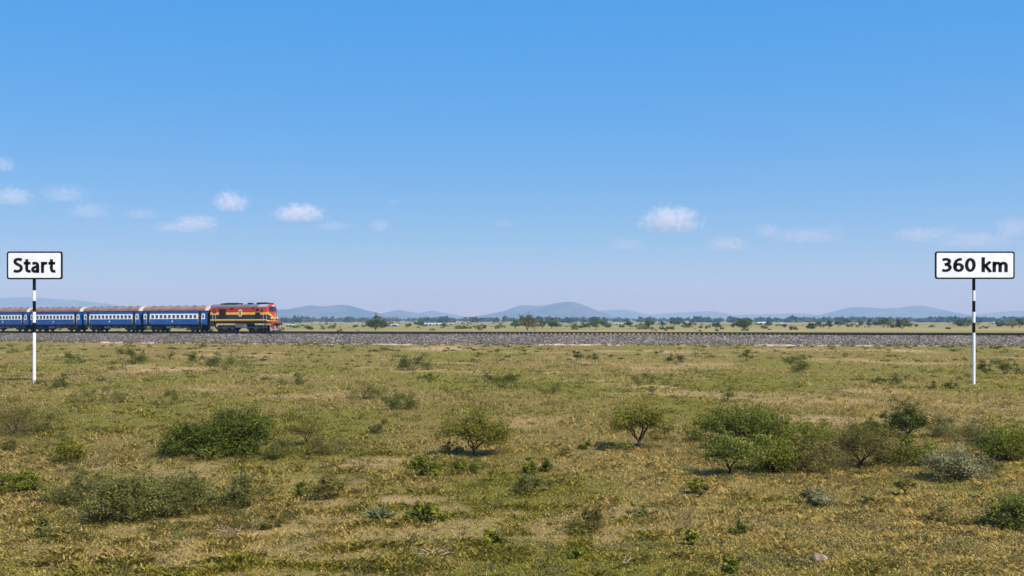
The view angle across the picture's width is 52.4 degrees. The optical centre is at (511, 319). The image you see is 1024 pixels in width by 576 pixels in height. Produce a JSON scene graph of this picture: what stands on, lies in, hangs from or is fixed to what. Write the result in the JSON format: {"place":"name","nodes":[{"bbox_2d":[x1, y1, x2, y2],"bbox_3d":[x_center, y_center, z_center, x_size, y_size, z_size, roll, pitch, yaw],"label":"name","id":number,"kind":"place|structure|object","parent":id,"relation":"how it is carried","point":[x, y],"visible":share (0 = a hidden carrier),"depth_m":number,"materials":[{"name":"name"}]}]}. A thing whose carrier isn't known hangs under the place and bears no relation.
{"place":"outdoors","nodes":[
{"label":"outdoors","id":0,"kind":"place"},
{"bbox_2d":[0,297,127,307],"bbox_3d":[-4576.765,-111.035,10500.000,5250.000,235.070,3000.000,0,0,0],"label":"hills","id":1,"kind":"structure","parent":0,"point":[20,302],"depth_m":10146.86,"materials":[{"name":"blue"}]},
{"bbox_2d":[277,305,416,319],"bbox_3d":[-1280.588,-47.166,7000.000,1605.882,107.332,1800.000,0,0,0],"label":"hills","id":2,"kind":"structure","parent":0,"point":[335,311],"depth_m":6590.66,"materials":[{"name":"blue"}]},
{"bbox_2d":[382,310,434,317],"bbox_3d":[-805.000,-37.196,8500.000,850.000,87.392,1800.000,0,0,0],"label":"hills","id":3,"kind":"structure","parent":0,"point":[401,313],"depth_m":8220.04,"materials":[{"name":"blue"}]},
{"bbox_2d":[419,311,468,318],"bbox_3d":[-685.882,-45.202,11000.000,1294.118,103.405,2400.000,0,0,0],"label":"hills","id":4,"kind":"structure","parent":0,"point":[434,313],"depth_m":10606.58,"materials":[{"name":"blue"}]},
{"bbox_2d":[0,320,1023,575],"bbox_3d":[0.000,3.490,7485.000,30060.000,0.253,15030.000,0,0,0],"label":"ground","id":5,"kind":"structure","parent":0,"point":[622,350],"depth_m":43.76,"materials":[{"name":"green plant"}]},
{"bbox_2d":[0,430,22,450],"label":"shrub","id":6,"kind":"object","parent":5,"relation":"on","point":[10,444],"visible":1,"depth_m":27.71,"materials":[{"name":"green plant"}]},
{"bbox_2d":[0,469,44,493],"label":"shrub","id":7,"kind":"object","parent":5,"relation":"on","point":[26,480],"visible":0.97,"depth_m":21.35,"materials":[{"name":"green plant"}]},
{"bbox_2d":[0,394,68,436],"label":"shrub","id":8,"kind":"object","parent":5,"relation":"on","point":[17,418],"visible":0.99,"depth_m":31.67,"materials":[{"name":"green plant"}]},
{"bbox_2d":[7,251,62,380],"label":"signpost","id":9,"kind":"object","parent":5,"relation":"on","point":[34,265],"visible":0.98,"depth_m":56.80,"materials":[{"name":"white metal"}]},
{"bbox_2d":[34,515,53,537],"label":"shrub","id":10,"kind":"object","parent":5,"relation":"on","point":[42,529],"visible":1,"depth_m":16.76,"materials":[{"name":"green plant"}]},
{"bbox_2d":[31,410,64,431],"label":"shrub","id":11,"kind":"object","parent":5,"relation":"on","point":[43,427],"visible":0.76,"depth_m":32.55,"materials":[{"name":"green plant"}]},
{"bbox_2d":[32,376,70,388],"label":"shrub","id":12,"kind":"object","parent":5,"relation":"on","point":[55,385],"visible":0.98,"depth_m":53.45,"materials":[{"name":"green plant"}]},
{"bbox_2d":[37,433,93,460],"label":"shrub","id":13,"kind":"object","parent":5,"relation":"on","point":[65,447],"visible":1,"depth_m":26.08,"materials":[{"name":"green plant"}]},
{"bbox_2d":[34,466,107,505],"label":"shrub","id":14,"kind":"object","parent":5,"relation":"on","point":[70,492],"visible":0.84,"depth_m":19.81,"materials":[{"name":"green plant"}]},
{"bbox_2d":[64,350,85,363],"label":"shrub","id":15,"kind":"object","parent":5,"relation":"on","point":[72,356],"visible":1,"depth_m":81.41,"materials":[{"name":"green plant"}]},
{"bbox_2d":[62,385,100,402],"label":"shrub","id":16,"kind":"object","parent":5,"relation":"on","point":[84,392],"visible":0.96,"depth_m":44.09,"materials":[{"name":"green plant"}]},
{"bbox_2d":[99,382,131,402],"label":"shrub","id":17,"kind":"object","parent":5,"relation":"on","point":[120,396],"visible":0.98,"depth_m":43.88,"materials":[{"name":"green plant"}]},
{"bbox_2d":[64,466,183,524],"bbox_3d":[-6.692,3.045,18.232,1.993,0.983,1.866,0,0,0],"label":"shrub","id":18,"kind":"object","parent":5,"relation":"on","point":[111,496],"visible":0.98,"depth_m":17.88,"materials":[{"name":"green plant"}]},
{"bbox_2d":[114,346,149,363],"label":"shrub","id":19,"kind":"object","parent":5,"relation":"on","point":[131,353],"visible":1,"depth_m":80.77,"materials":[{"name":"green plant"}]},
{"bbox_2d":[132,501,172,518],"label":"shrub","id":20,"kind":"object","parent":5,"relation":"on","point":[163,512],"visible":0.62,"depth_m":18.01,"materials":[{"name":"green plant"}]},
{"bbox_2d":[156,387,180,403],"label":"shrub","id":21,"kind":"object","parent":5,"relation":"on","point":[173,397],"visible":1,"depth_m":42.67,"materials":[{"name":"green plant"}]},
{"bbox_2d":[132,457,226,517],"bbox_3d":[-6.089,2.957,18.782,1.783,1.128,1.931,0,0,0],"label":"shrub","id":22,"kind":"object","parent":5,"relation":"on","point":[191,487],"visible":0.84,"depth_m":18.61,"materials":[{"name":"green plant"}]},
{"bbox_2d":[150,416,225,459],"bbox_3d":[-8.256,3.054,27.413,2.440,1.028,1.899,0,0,-30],"label":"shrub","id":23,"kind":"object","parent":5,"relation":"on","point":[175,444],"visible":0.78,"depth_m":27.00,"materials":[{"name":"green plant"}]},
{"bbox_2d":[187,444,230,459],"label":"shrub","id":24,"kind":"object","parent":5,"relation":"on","point":[225,452],"visible":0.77,"depth_m":26.40,"materials":[{"name":"green plant"}]},
{"bbox_2d":[197,352,256,369],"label":"shrub","id":25,"kind":"object","parent":5,"relation":"on","point":[213,362],"visible":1,"depth_m":71.61,"materials":[{"name":"green plant"}]},
{"bbox_2d":[181,401,287,462],"bbox_3d":[-7.255,2.878,27.239,2.750,1.477,2.881,0,0,0],"label":"shrub","id":26,"kind":"object","parent":5,"relation":"on","point":[233,434],"visible":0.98,"depth_m":26.90,"materials":[{"name":"green plant"}]},
{"bbox_2d":[211,465,269,509],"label":"shrub","id":27,"kind":"object","parent":5,"relation":"on","point":[235,493],"visible":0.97,"depth_m":19.39,"materials":[{"name":"green plant"}]},
{"bbox_2d":[256,509,284,529],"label":"shrub","id":28,"kind":"object","parent":5,"relation":"on","point":[269,523],"visible":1,"depth_m":17.50,"materials":[{"name":"green plant"}]},
{"bbox_2d":[256,435,298,458],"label":"shrub","id":29,"kind":"object","parent":5,"relation":"on","point":[273,448],"visible":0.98,"depth_m":26.53,"materials":[{"name":"green plant"}]},
{"bbox_2d":[278,372,308,384],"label":"shrub","id":30,"kind":"object","parent":5,"relation":"on","point":[299,380],"visible":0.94,"depth_m":56.74,"materials":[{"name":"green plant"}]},
{"bbox_2d":[288,479,312,495],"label":"shrub","id":31,"kind":"object","parent":5,"relation":"on","point":[300,490],"visible":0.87,"depth_m":20.56,"materials":[{"name":"green plant"}]},
{"bbox_2d":[283,414,327,444],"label":"bush","id":32,"kind":"object","parent":5,"relation":"on","point":[312,430],"visible":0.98,"depth_m":29.26,"materials":[{"name":"green plant"}]},
{"bbox_2d":[296,430,350,454],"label":"shrub","id":33,"kind":"object","parent":5,"relation":"on","point":[328,442],"visible":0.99,"depth_m":26.85,"materials":[{"name":"green plant"}]},
{"bbox_2d":[304,470,350,498],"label":"shrub","id":34,"kind":"object","parent":5,"relation":"on","point":[333,482],"visible":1,"depth_m":20.03,"materials":[{"name":"green plant"}]},
{"bbox_2d":[341,375,387,398],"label":"shrub","id":35,"kind":"object","parent":5,"relation":"on","point":[372,391],"visible":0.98,"depth_m":46.19,"materials":[{"name":"green plant"}]},
{"bbox_2d":[365,313,389,329],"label":"tree","id":36,"kind":"object","parent":5,"relation":"on","point":[376,322],"visible":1,"depth_m":342.96,"materials":[{"name":"green plant"}]},
{"bbox_2d":[356,502,399,521],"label":"spiky plant","id":37,"kind":"object","parent":5,"relation":"on","point":[379,513],"visible":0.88,"depth_m":17.95,"materials":[{"name":"green plant"}]},
{"bbox_2d":[367,417,392,433],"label":"shrub","id":38,"kind":"object","parent":5,"relation":"on","point":[378,428],"visible":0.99,"depth_m":32.29,"materials":[{"name":"green plant"}]},
{"bbox_2d":[375,387,420,408],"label":"shrub","id":39,"kind":"object","parent":5,"relation":"on","point":[393,403],"visible":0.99,"depth_m":40.31,"materials":[{"name":"green plant"}]},
{"bbox_2d":[393,351,435,370],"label":"shrub","id":40,"kind":"object","parent":5,"relation":"on","point":[406,363],"visible":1,"depth_m":71.83,"materials":[{"name":"green plant"}]},
{"bbox_2d":[403,454,446,476],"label":"shrub","id":41,"kind":"object","parent":5,"relation":"on","point":[421,463],"visible":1,"depth_m":22.73,"materials":[{"name":"green plant"}]},
{"bbox_2d":[402,500,448,523],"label":"shrub","id":42,"kind":"object","parent":5,"relation":"on","point":[429,511],"visible":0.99,"depth_m":17.68,"materials":[{"name":"green plant"}]},
{"bbox_2d":[416,371,439,381],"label":"shrub","id":43,"kind":"object","parent":5,"relation":"on","point":[430,376],"visible":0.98,"depth_m":58.19,"materials":[{"name":"green plant"}]},
{"bbox_2d":[439,439,466,452],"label":"shrub","id":44,"kind":"object","parent":5,"relation":"on","point":[444,450],"visible":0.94,"depth_m":27.17,"materials":[{"name":"green plant"}]},
{"bbox_2d":[449,456,481,471],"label":"shrub","id":45,"kind":"object","parent":5,"relation":"on","point":[460,464],"visible":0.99,"depth_m":23.27,"materials":[{"name":"green plant"}]},
{"bbox_2d":[426,403,523,455],"bbox_3d":[-0.952,2.795,26.476,1.881,1.433,2.366,0,0,-45],"label":"tree","id":46,"kind":"object","parent":5,"relation":"on","point":[491,433],"visible":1,"depth_m":26.28,"materials":[{"name":"green plant"}]},
{"bbox_2d":[480,528,504,542],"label":"shrub","id":47,"kind":"object","parent":5,"relation":"on","point":[489,534],"visible":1,"depth_m":16.38,"materials":[{"name":"green plant"}]},
{"bbox_2d":[478,369,521,387],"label":"shrub","id":48,"kind":"object","parent":5,"relation":"on","point":[508,377],"visible":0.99,"depth_m":53.58,"materials":[{"name":"green plant"}]},
{"bbox_2d":[0,333,1023,345],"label":"ballast bed","id":49,"kind":"object","parent":5,"relation":"on","point":[568,339],"visible":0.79,"depth_m":145.51,"materials":[{"name":"grey gravel"}]},
{"bbox_2d":[0,331,1023,334],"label":"railway track","id":50,"kind":"structure","parent":49,"relation":"on","point":[372,332],"depth_m":148.56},
{"bbox_2d":[0,307,32,330],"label":"passenger coach","id":51,"kind":"object","parent":50,"relation":"on","point":[18,319],"visible":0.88,"depth_m":171.96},
{"bbox_2d":[30,306,87,330],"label":"passenger coach","id":52,"kind":"object","parent":50,"relation":"on","point":[54,318],"visible":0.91,"depth_m":167.27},
{"bbox_2d":[83,306,146,330],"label":"passenger coach","id":53,"kind":"object","parent":50,"relation":"on","point":[102,318],"visible":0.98,"depth_m":162.21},
{"bbox_2d":[143,305,216,330],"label":"passenger coach","id":54,"kind":"object","parent":50,"relation":"on","point":[168,318],"visible":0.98,"depth_m":157.68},
{"bbox_2d":[210,302,281,330],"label":"locomotive","id":55,"kind":"object","parent":50,"relation":"on","point":[247,316],"visible":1,"depth_m":154.33,"materials":[{"name":"red paint"}]},
{"bbox_2d":[516,311,541,329],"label":"tree","id":56,"kind":"object","parent":5,"relation":"on","point":[528,321],"visible":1,"depth_m":342.83,"materials":[{"name":"green plant"}]},
{"bbox_2d":[521,456,537,471],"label":"shrub","id":57,"kind":"object","parent":5,"relation":"on","point":[528,467],"visible":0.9,"depth_m":23.33,"materials":[{"name":"green plant"}]},
{"bbox_2d":[507,470,556,493],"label":"shrub","id":58,"kind":"object","parent":5,"relation":"on","point":[535,481],"visible":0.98,"depth_m":20.71,"materials":[{"name":"green plant"}]},
{"bbox_2d":[58,322,1006,331],"bbox_3d":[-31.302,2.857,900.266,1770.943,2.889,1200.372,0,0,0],"label":"plain scrub","id":59,"kind":"object","parent":5,"relation":"on","point":[561,325],"visible":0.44,"depth_m":460.18,"materials":[{"name":"green plant"}]},
{"bbox_2d":[539,458,554,471],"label":"shrub","id":60,"kind":"object","parent":5,"relation":"on","point":[546,464],"visible":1,"depth_m":23.51,"materials":[{"name":"green plant"}]},
{"bbox_2d":[535,382,562,393],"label":"shrub","id":61,"kind":"object","parent":5,"relation":"on","point":[558,384],"visible":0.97,"depth_m":48.34,"materials":[{"name":"green plant"}]},
{"bbox_2d":[567,546,594,558],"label":"shrub","id":62,"kind":"object","parent":5,"relation":"on","point":[580,551],"visible":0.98,"depth_m":15.53,"materials":[{"name":"green plant"}]},
{"bbox_2d":[560,506,609,535],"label":"shrub","id":63,"kind":"object","parent":5,"relation":"on","point":[595,518],"visible":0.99,"depth_m":17.34,"materials":[{"name":"green plant"}]},
{"bbox_2d":[587,317,606,327],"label":"tree","id":64,"kind":"object","parent":5,"relation":"on","point":[595,322],"visible":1,"depth_m":456.75,"materials":[{"name":"green plant"}]},
{"bbox_2d":[603,442,632,449],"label":"shrub","id":65,"kind":"object","parent":5,"relation":"on","point":[618,446],"visible":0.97,"depth_m":27.55,"materials":[{"name":"green plant"}]},
{"bbox_2d":[623,502,650,517],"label":"shrub","id":66,"kind":"object","parent":5,"relation":"on","point":[640,513],"visible":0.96,"depth_m":18.44,"materials":[{"name":"green plant"}]},
{"bbox_2d":[604,401,684,447],"bbox_3d":[3.527,2.831,28.002,2.230,1.383,2.131,0,0,0],"label":"tree","id":67,"kind":"object","parent":5,"relation":"on","point":[626,420],"visible":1,"depth_m":27.78,"materials":[{"name":"green plant"}]},
{"bbox_2d":[277,315,1023,322],"bbox_3d":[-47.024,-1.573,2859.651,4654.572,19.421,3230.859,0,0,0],"label":"distant woodland","id":68,"kind":"object","parent":5,"relation":"on","point":[446,319],"visible":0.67,"depth_m":1466.18,"materials":[{"name":"green plant"}]},
{"bbox_2d":[630,372,673,384],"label":"shrub","id":69,"kind":"object","parent":5,"relation":"on","point":[649,381],"visible":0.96,"depth_m":55.99,"materials":[{"name":"green plant"}]},
{"bbox_2d":[648,424,672,440],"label":"shrub","id":70,"kind":"object","parent":5,"relation":"on","point":[653,435],"visible":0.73,"depth_m":29.88,"materials":[{"name":"green plant"}]},
{"bbox_2d":[664,351,686,363],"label":"shrub","id":71,"kind":"object","parent":5,"relation":"on","point":[679,357],"visible":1,"depth_m":81.33,"materials":[{"name":"green plant"}]},
{"bbox_2d":[683,527,699,544],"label":"shrub","id":72,"kind":"object","parent":5,"relation":"on","point":[691,537],"visible":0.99,"depth_m":16.39,"materials":[{"name":"green plant"}]},
{"bbox_2d":[686,477,710,493],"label":"shrub","id":73,"kind":"object","parent":5,"relation":"on","point":[695,484],"visible":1,"depth_m":20.68,"materials":[{"name":"green plant"}]},
{"bbox_2d":[720,386,737,400],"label":"shrub","id":74,"kind":"object","parent":5,"relation":"on","point":[729,394],"visible":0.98,"depth_m":44.38,"materials":[{"name":"green plant"}]},
{"bbox_2d":[721,555,743,573],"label":"shrub","id":75,"kind":"object","parent":5,"relation":"on","point":[732,561],"visible":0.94,"depth_m":14.45,"materials":[{"name":"green plant"}]},
{"bbox_2d":[688,421,778,472],"bbox_3d":[4.882,2.907,23.450,1.828,1.304,1.792,0,0,-31],"label":"tree","id":76,"kind":"object","parent":5,"relation":"on","point":[732,446],"visible":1,"depth_m":23.15,"materials":[{"name":"green plant"}]},
{"bbox_2d":[675,394,799,443],"bbox_3d":[6.247,2.754,29.343,3.478,1.476,2.664,0,0,0],"label":"shrub","id":77,"kind":"object","parent":5,"relation":"on","point":[740,422],"visible":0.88,"depth_m":28.96,"materials":[{"name":"green plant"}]},
{"bbox_2d":[728,520,748,534],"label":"shrub","id":78,"kind":"object","parent":5,"relation":"on","point":[744,528],"visible":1,"depth_m":17.18,"materials":[{"name":"green plant"}]},
{"bbox_2d":[734,318,753,329],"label":"tree","id":79,"kind":"object","parent":5,"relation":"on","point":[743,323],"visible":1,"depth_m":341.77,"materials":[{"name":"green plant"}]},
{"bbox_2d":[737,348,754,360],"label":"shrub","id":80,"kind":"object","parent":5,"relation":"on","point":[746,354],"visible":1,"depth_m":86.15,"materials":[{"name":"green plant"}]},
{"bbox_2d":[737,431,823,473],"bbox_3d":[6.049,3.039,24.042,1.889,1.022,1.677,0,0,-29],"label":"shrub","id":81,"kind":"object","parent":5,"relation":"on","point":[784,453],"visible":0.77,"depth_m":23.78,"materials":[{"name":"green plant"}]},
{"bbox_2d":[778,352,813,371],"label":"shrub","id":82,"kind":"object","parent":5,"relation":"on","point":[797,367],"visible":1,"depth_m":70.38,"materials":[{"name":"green plant"}]},
{"bbox_2d":[771,410,835,444],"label":"shrub","id":83,"kind":"object","parent":5,"relation":"on","point":[802,428],"visible":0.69,"depth_m":29.10,"materials":[{"name":"green plant"}]},
{"bbox_2d":[783,429,850,473],"bbox_3d":[6.987,3.022,23.840,1.506,1.037,1.441,0,0,-19],"label":"shrub","id":84,"kind":"object","parent":5,"relation":"on","point":[817,465],"visible":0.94,"depth_m":23.64,"materials":[{"name":"green plant"}]},
{"bbox_2d":[796,485,838,507],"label":"shrub","id":85,"kind":"object","parent":5,"relation":"on","point":[818,499],"visible":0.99,"depth_m":19.58,"materials":[{"name":"grey plant"}]},
{"bbox_2d":[804,415,917,468],"bbox_3d":[8.363,2.930,24.791,2.426,1.304,2.404,0,0,-43],"label":"tree","id":86,"kind":"object","parent":5,"relation":"on","point":[853,436],"visible":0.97,"depth_m":24.54,"materials":[{"name":"green plant"}]},
{"bbox_2d":[854,410,898,435],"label":"shrub","id":87,"kind":"object","parent":5,"relation":"on","point":[876,423],"visible":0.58,"depth_m":31.07,"materials":[{"name":"green plant"}]},
{"bbox_2d":[870,316,892,327],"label":"tree","id":88,"kind":"object","parent":5,"relation":"on","point":[886,321],"visible":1,"depth_m":456.37,"materials":[{"name":"green plant"}]},
{"bbox_2d":[892,316,911,328],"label":"tree","id":89,"kind":"object","parent":5,"relation":"on","point":[899,323],"visible":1,"depth_m":383.14,"materials":[{"name":"green plant"}]},
{"bbox_2d":[870,429,938,466],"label":"shrub","id":90,"kind":"object","parent":5,"relation":"on","point":[919,453],"visible":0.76,"depth_m":25.07,"materials":[{"name":"green plant"}]},
{"bbox_2d":[892,475,917,495],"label":"shrub","id":91,"kind":"object","parent":5,"relation":"on","point":[901,484],"visible":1,"depth_m":20.73,"materials":[{"name":"green plant"}]},
{"bbox_2d":[880,396,932,436],"bbox_3d":[11.828,2.904,31.137,1.650,1.366,1.473,0,0,0],"label":"tree","id":92,"kind":"object","parent":5,"relation":"on","point":[912,419],"visible":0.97,"depth_m":30.94,"materials":[{"name":"green plant"}]},
{"bbox_2d":[917,414,969,437],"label":"shrub","id":93,"kind":"object","parent":5,"relation":"on","point":[935,430],"visible":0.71,"depth_m":31.11,"materials":[{"name":"green plant"}]},
{"bbox_2d":[920,504,979,525],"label":"shrub","id":94,"kind":"object","parent":5,"relation":"on","point":[945,515],"visible":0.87,"depth_m":17.85,"materials":[{"name":"green plant"}]},
{"bbox_2d":[915,441,1004,481],"bbox_3d":[9.850,3.122,22.931,1.795,0.903,1.520,0,0,33],"label":"shrub","id":95,"kind":"object","parent":5,"relation":"on","point":[939,461],"visible":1,"depth_m":22.82,"materials":[{"name":"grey plant"}]},
{"bbox_2d":[953,318,971,326],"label":"tree","id":96,"kind":"object","parent":5,"relation":"on","point":[966,322],"visible":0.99,"depth_m":494.54,"materials":[{"name":"green plant"}]},
{"bbox_2d":[935,251,1014,383],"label":"signpost","id":97,"kind":"object","parent":5,"relation":"on","point":[973,265],"visible":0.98,"depth_m":56.80,"materials":[{"name":"white metal"}]},
{"bbox_2d":[934,411,1015,442],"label":"shrub","id":98,"kind":"object","parent":5,"relation":"on","point":[968,431],"visible":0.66,"depth_m":29.67,"materials":[{"name":"green plant"}]},
{"bbox_2d":[976,360,993,373],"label":"shrub","id":99,"kind":"object","parent":5,"relation":"on","point":[982,367],"visible":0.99,"depth_m":68.35,"materials":[{"name":"green plant"}]},
{"bbox_2d":[974,454,1006,473],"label":"shrub","id":100,"kind":"object","parent":5,"relation":"on","point":[992,462],"visible":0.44,"depth_m":23.75,"materials":[{"name":"green plant"}]},
{"bbox_2d":[964,417,1023,461],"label":"shrub","id":101,"kind":"object","parent":5,"relation":"on","point":[1006,444],"visible":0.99,"depth_m":25.66,"materials":[{"name":"green plant"}]},
{"bbox_2d":[973,488,1023,530],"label":"shrub","id":102,"kind":"object","parent":5,"relation":"on","point":[1015,509],"visible":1,"depth_m":17.52,"materials":[{"name":"green plant"}]},
{"bbox_2d":[987,357,1023,373],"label":"shrub","id":103,"kind":"object","parent":5,"relation":"on","point":[1004,366],"visible":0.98,"depth_m":67.98,"materials":[{"name":"green plant"}]},
{"bbox_2d":[0,0,1023,316],"label":"sky","id":104,"kind":"structure","parent":0,"point":[466,158],"materials":[{"name":"blue"}]},
{"bbox_2d":[3,340,1022,346],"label":"gravel shoulder","id":105,"kind":"object","parent":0,"point":[534,344],"visible":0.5,"depth_m":142.59},
{"bbox_2d":[468,302,630,319],"bbox_3d":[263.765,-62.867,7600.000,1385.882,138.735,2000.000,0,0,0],"label":"hills","id":106,"kind":"structure","parent":0,"point":[559,309],"depth_m":7121.65,"materials":[{"name":"blue"}]},
{"bbox_2d":[554,315,635,319],"bbox_3d":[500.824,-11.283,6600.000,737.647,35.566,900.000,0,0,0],"label":"hills","id":107,"kind":"structure","parent":0,"point":[579,316],"depth_m":6493.73,"materials":[{"name":"blue"}]},
{"bbox_2d":[601,310,815,319],"bbox_3d":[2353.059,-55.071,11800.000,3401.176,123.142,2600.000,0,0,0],"label":"hills","id":108,"kind":"structure","parent":0,"point":[635,315],"depth_m":11225.62,"materials":[{"name":"blue"}]},
{"bbox_2d":[805,306,997,318],"bbox_3d":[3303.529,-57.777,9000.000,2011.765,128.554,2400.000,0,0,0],"label":"hills","id":109,"kind":"structure","parent":0,"point":[917,311],"depth_m":8481.42,"materials":[{"name":"blue"}]},
{"bbox_2d":[975,310,1023,317],"bbox_3d":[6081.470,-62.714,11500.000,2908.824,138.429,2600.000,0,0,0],"label":"hills","id":110,"kind":"structure","parent":0,"point":[1019,313],"depth_m":11186.50,"materials":[{"name":"blue"}]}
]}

